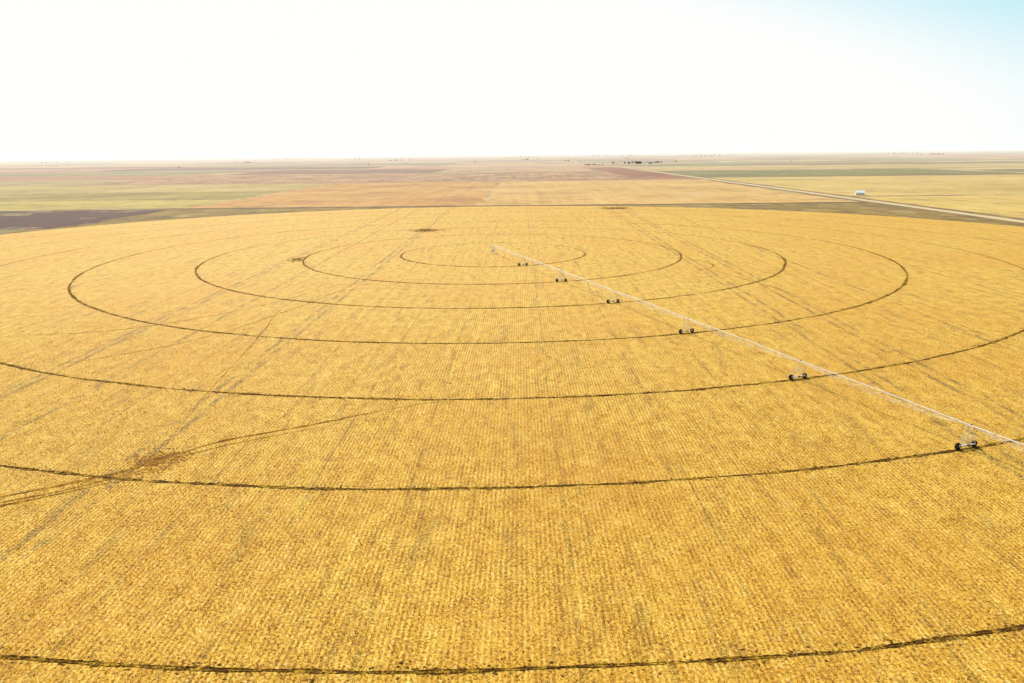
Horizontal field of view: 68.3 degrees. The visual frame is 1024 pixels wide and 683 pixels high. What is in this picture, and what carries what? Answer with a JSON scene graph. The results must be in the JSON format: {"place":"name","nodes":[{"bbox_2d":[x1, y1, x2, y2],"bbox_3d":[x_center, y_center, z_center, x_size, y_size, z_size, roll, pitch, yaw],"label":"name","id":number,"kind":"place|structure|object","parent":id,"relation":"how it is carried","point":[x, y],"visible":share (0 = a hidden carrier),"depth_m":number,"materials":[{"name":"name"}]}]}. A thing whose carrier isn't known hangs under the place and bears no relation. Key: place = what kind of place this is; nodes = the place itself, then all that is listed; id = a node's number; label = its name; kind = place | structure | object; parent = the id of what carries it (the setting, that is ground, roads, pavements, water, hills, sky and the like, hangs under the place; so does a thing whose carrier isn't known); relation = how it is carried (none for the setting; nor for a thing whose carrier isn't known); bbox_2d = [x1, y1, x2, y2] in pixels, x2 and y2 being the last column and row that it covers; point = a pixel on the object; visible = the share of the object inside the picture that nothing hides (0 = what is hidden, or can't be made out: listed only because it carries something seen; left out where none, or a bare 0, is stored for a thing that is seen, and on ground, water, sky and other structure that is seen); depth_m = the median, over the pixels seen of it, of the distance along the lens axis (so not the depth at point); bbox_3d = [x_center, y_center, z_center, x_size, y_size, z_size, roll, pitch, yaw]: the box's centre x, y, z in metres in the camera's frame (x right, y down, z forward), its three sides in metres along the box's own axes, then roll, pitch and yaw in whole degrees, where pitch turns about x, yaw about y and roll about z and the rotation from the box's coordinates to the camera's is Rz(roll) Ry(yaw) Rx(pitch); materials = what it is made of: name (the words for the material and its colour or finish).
{"place":"outdoors","nodes":[
{"label":"outdoors","id":0,"kind":"place"},
{"bbox_2d":[0,180,139,185],"bbox_3d":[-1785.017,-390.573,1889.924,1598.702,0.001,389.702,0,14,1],"label":"crop field","id":1,"kind":"structure","parent":0,"point":[41,183],"depth_m":1889.69,"materials":[{"name":"beige plant"}]},
{"bbox_2d":[0,210,165,229],"bbox_3d":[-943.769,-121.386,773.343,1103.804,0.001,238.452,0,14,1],"label":"crop field","id":2,"kind":"structure","parent":0,"point":[32,219],"depth_m":780.76,"materials":[{"name":"soil"}]},
{"bbox_2d":[0,200,228,209],"bbox_3d":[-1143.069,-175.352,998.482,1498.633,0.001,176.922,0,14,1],"label":"crop field","id":3,"kind":"structure","parent":0,"point":[94,204],"depth_m":990.18,"materials":[{"name":"yellow plant"}]},
{"bbox_2d":[0,170,261,176],"bbox_3d":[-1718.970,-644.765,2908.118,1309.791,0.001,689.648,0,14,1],"label":"crop field","id":4,"kind":"structure","parent":0,"point":[107,173],"depth_m":2892.95,"materials":[{"name":"plant"}]},
{"bbox_2d":[0,191,282,201],"bbox_3d":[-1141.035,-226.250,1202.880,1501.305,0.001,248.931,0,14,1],"label":"crop field","id":5,"kind":"structure","parent":0,"point":[118,196],"depth_m":1189.14,"materials":[{"name":"yellow plant"}]},
{"bbox_2d":[0,183,332,193],"bbox_3d":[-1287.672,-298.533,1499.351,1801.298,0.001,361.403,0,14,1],"label":"crop field","id":6,"kind":"structure","parent":0,"point":[142,188],"depth_m":1478.73,"materials":[{"name":"beige plant"},{"name":"grass"}]},
{"bbox_2d":[105,166,386,170],"bbox_3d":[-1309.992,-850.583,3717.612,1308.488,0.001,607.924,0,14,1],"label":"crop field","id":7,"kind":"structure","parent":0,"point":[246,168],"depth_m":3690.73,"materials":[{"name":"plant"}]},
{"bbox_2d":[226,170,438,174],"bbox_3d":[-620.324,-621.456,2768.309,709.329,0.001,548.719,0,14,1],"label":"crop field","id":8,"kind":"structure","parent":0,"point":[343,172],"depth_m":2727.51,"materials":[{"name":"beige plant"}]},
{"bbox_2d":[188,182,496,207],"bbox_3d":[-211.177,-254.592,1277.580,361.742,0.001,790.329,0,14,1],"label":"crop field","id":9,"kind":"structure","parent":0,"point":[406,194],"depth_m":1116.32,"materials":[{"name":"plant"}]},
{"bbox_2d":[88,172,635,184],"bbox_3d":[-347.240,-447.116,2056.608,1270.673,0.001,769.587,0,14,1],"label":"crop field","id":10,"kind":"structure","parent":0,"point":[429,177],"depth_m":1959.20,"materials":[{"name":"beige plant"}]},
{"bbox_2d":[0,206,1023,682],"bbox_3d":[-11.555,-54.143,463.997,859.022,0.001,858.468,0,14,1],"label":"round crop field","id":11,"kind":"structure","parent":0,"point":[840,268],"depth_m":162.44,"materials":[{"name":"yellow plant"}]},
{"bbox_2d":[0,472,177,506],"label":"vehicle track","id":12,"kind":"structure","parent":11,"relation":"on","point":[61,492],"depth_m":137.50,"materials":[{"name":"soil"}]},
{"bbox_2d":[68,464,183,487],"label":"bare soil","id":13,"kind":"structure","parent":11,"relation":"on","point":[128,476],"depth_m":145.79,"materials":[{"name":"brown soil"}]},
{"bbox_2d":[116,446,198,470],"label":"bare soil","id":14,"kind":"structure","parent":11,"relation":"on","point":[167,456],"depth_m":153.46,"materials":[{"name":"brown soil"}]},
{"bbox_2d":[0,419,358,502],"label":"vehicle track","id":15,"kind":"structure","parent":11,"relation":"on","point":[139,470],"depth_m":145.41,"materials":[{"name":"soil"}]},
{"bbox_2d":[23,283,341,335],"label":"vehicle track","id":16,"kind":"structure","parent":11,"relation":"on","point":[172,322],"depth_m":277.93,"materials":[{"name":"soil"}]},
{"bbox_2d":[10,280,363,371],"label":"vehicle track","id":17,"kind":"structure","parent":11,"relation":"on","point":[207,336],"depth_m":257.84,"materials":[{"name":"soil"}]},
{"bbox_2d":[166,315,275,443],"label":"vehicle track","id":18,"kind":"structure","parent":11,"relation":"on","point":[229,369],"depth_m":224.38,"materials":[{"name":"soil"}]},
{"bbox_2d":[0,399,470,498],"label":"vehicle track","id":19,"kind":"structure","parent":11,"relation":"on","point":[110,474],"depth_m":156.94,"materials":[{"name":"soil"}]},
{"bbox_2d":[410,228,441,231],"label":"bare soil","id":20,"kind":"structure","parent":11,"relation":"on","point":[421,230],"depth_m":608.04,"materials":[{"name":"brown soil"}]},
{"bbox_2d":[67,221,907,343],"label":"wheel track","id":21,"kind":"structure","parent":11,"relation":"on","point":[75,298],"depth_m":271.27,"materials":[{"name":"soil"}]},
{"bbox_2d":[195,227,786,308],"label":"wheel track","id":22,"kind":"structure","parent":11,"relation":"on","point":[785,262],"depth_m":326.68,"materials":[{"name":"soil"}]},
{"bbox_2d":[302,234,682,284],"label":"wheel track","id":23,"kind":"structure","parent":11,"relation":"on","point":[680,254],"depth_m":391.69,"materials":[{"name":"soil"}]},
{"bbox_2d":[401,243,585,266],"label":"wheel track","id":24,"kind":"structure","parent":11,"relation":"on","point":[491,266],"depth_m":432.36,"materials":[{"name":"soil"}]},
{"bbox_2d":[0,208,1023,675],"bbox_3d":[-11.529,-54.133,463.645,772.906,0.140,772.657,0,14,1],"label":"wheel track","id":25,"kind":"structure","parent":11,"relation":"on","point":[390,672],"depth_m":90.69,"materials":[{"name":"soil"}]},
{"bbox_2d":[0,212,1023,490],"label":"wheel track","id":26,"kind":"structure","parent":11,"relation":"on","point":[494,486],"depth_m":141.94,"materials":[{"name":"soil"}]},
{"bbox_2d":[0,241,1023,682],"bbox_3d":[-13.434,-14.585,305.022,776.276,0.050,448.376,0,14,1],"label":"soil clods","id":27,"kind":"object","parent":11,"relation":"on","point":[498,489],"visible":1,"depth_m":96.48,"materials":[{"name":"brown soil"}]},
{"bbox_2d":[0,216,1023,400],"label":"wheel track","id":28,"kind":"structure","parent":11,"relation":"on","point":[362,398],"depth_m":197.62,"materials":[{"name":"soil"}]},
{"bbox_2d":[603,207,632,208],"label":"bare soil","id":29,"kind":"structure","parent":11,"relation":"on","point":[617,208],"depth_m":825.33,"materials":[{"name":"brown soil"}]},
{"bbox_2d":[490,245,1023,450],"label":"irrigation machine","id":30,"kind":"object","parent":11,"relation":"on","point":[958,446],"visible":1,"depth_m":201.31,"materials":[{"name":"metal"}]},
{"bbox_2d":[714,270,807,298],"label":"vehicle track","id":31,"kind":"structure","parent":11,"relation":"on","point":[760,283],"depth_m":347.35,"materials":[{"name":"soil"}]},
{"bbox_2d":[0,149,1023,233],"bbox_3d":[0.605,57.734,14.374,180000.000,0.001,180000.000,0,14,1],"label":"ground","id":32,"kind":"structure","parent":0,"point":[440,163],"depth_m":5582.93,"materials":[{"name":"beige soil"}]},
{"bbox_2d":[0,175,209,180],"bbox_3d":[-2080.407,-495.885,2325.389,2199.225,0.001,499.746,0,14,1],"label":"crop field","id":33,"kind":"structure","parent":32,"relation":"on","point":[61,178],"depth_m":2309.42,"materials":[{"name":"plant"}]},
{"bbox_2d":[180,202,867,208],"bbox_3d":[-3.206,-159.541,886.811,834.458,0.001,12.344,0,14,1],"label":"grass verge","id":34,"kind":"object","parent":32,"relation":"on","point":[523,205],"depth_m":886.60,"materials":[{"name":"plant"}]},
{"bbox_2d":[555,158,1023,224],"bbox_3d":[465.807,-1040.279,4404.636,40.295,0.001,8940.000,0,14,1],"label":"grass verge","id":35,"kind":"object","parent":32,"relation":"on","point":[1020,223],"depth_m":894.56,"materials":[{"name":"beige plant"}]},
{"bbox_2d":[629,163,1023,170],"bbox_3d":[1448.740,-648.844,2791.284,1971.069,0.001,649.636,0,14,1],"label":"crop field","id":36,"kind":"structure","parent":32,"relation":"on","point":[838,166],"depth_m":2768.01,"materials":[{"name":"beige plant"}]},
{"bbox_2d":[855,191,864,194],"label":"shed","id":37,"kind":"structure","parent":32,"relation":"on","point":[859,192],"depth_m":1022.60,"materials":[{"name":"white metal"}]},
{"bbox_2d":[0,202,1023,234],"bbox_3d":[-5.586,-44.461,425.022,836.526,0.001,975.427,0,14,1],"label":"grass","id":38,"kind":"structure","parent":0,"point":[842,208],"depth_m":800.84,"materials":[{"name":"brown plant"}]},
{"bbox_2d":[0,0,1023,158],"label":"sky","id":39,"kind":"structure","parent":0,"point":[80,79],"materials":[{"name":"white"}]},
{"bbox_2d":[436,167,591,172],"bbox_3d":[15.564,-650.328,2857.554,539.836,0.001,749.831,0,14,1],"label":"crop field","id":40,"kind":"structure","parent":0,"point":[553,169],"depth_m":2797.73,"materials":[{"name":"beige plant"}]},
{"bbox_2d":[78,176,985,185],"bbox_3d":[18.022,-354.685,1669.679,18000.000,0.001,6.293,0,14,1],"label":"road","id":41,"kind":"structure","parent":0,"point":[577,180],"depth_m":1669.17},
{"bbox_2d":[590,168,681,177],"bbox_3d":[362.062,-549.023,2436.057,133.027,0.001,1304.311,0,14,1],"label":"crop field","id":42,"kind":"structure","parent":0,"point":[632,173],"depth_m":2176.57,"materials":[{"name":"beige plant"}]},
{"bbox_2d":[482,180,853,205],"bbox_3d":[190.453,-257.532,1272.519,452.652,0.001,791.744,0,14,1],"label":"crop field","id":43,"kind":"structure","parent":0,"point":[601,192],"depth_m":1111.86,"materials":[{"name":"plant"}]},
{"bbox_2d":[549,157,1023,222],"bbox_3d":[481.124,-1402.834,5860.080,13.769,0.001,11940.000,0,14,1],"label":"road","id":44,"kind":"structure","parent":0,"point":[1006,219],"depth_m":891.58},
{"bbox_2d":[630,162,1023,166],"bbox_3d":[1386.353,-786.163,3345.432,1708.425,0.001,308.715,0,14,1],"label":"crop field","id":45,"kind":"structure","parent":0,"point":[822,164],"depth_m":3338.15,"materials":[{"name":"beige plant"}]},
{"bbox_2d":[659,168,1023,176],"bbox_3d":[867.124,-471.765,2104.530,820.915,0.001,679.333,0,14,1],"label":"crop field","id":46,"kind":"structure","parent":0,"point":[807,172],"depth_m":2032.59,"materials":[{"name":"beige plant"}]},
{"bbox_2d":[715,175,1023,195],"bbox_3d":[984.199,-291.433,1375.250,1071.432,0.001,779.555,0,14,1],"label":"crop field","id":47,"kind":"structure","parent":0,"point":[932,185],"depth_m":1328.98,"materials":[{"name":"yellow plant"},{"name":"grass"}]},
{"bbox_2d":[862,195,1023,218],"bbox_3d":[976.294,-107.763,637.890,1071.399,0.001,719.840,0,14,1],"label":"crop field","id":48,"kind":"structure","parent":0,"point":[1008,205],"depth_m":861.94,"materials":[{"name":"yellow plant"},{"name":"soil"}]},
{"bbox_2d":[968,169,1023,171],"bbox_3d":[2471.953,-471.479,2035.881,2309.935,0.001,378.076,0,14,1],"label":"crop field","id":49,"kind":"structure","parent":0,"point":[1016,170],"depth_m":2170.86,"materials":[{"name":"beige plant"}]}
]}

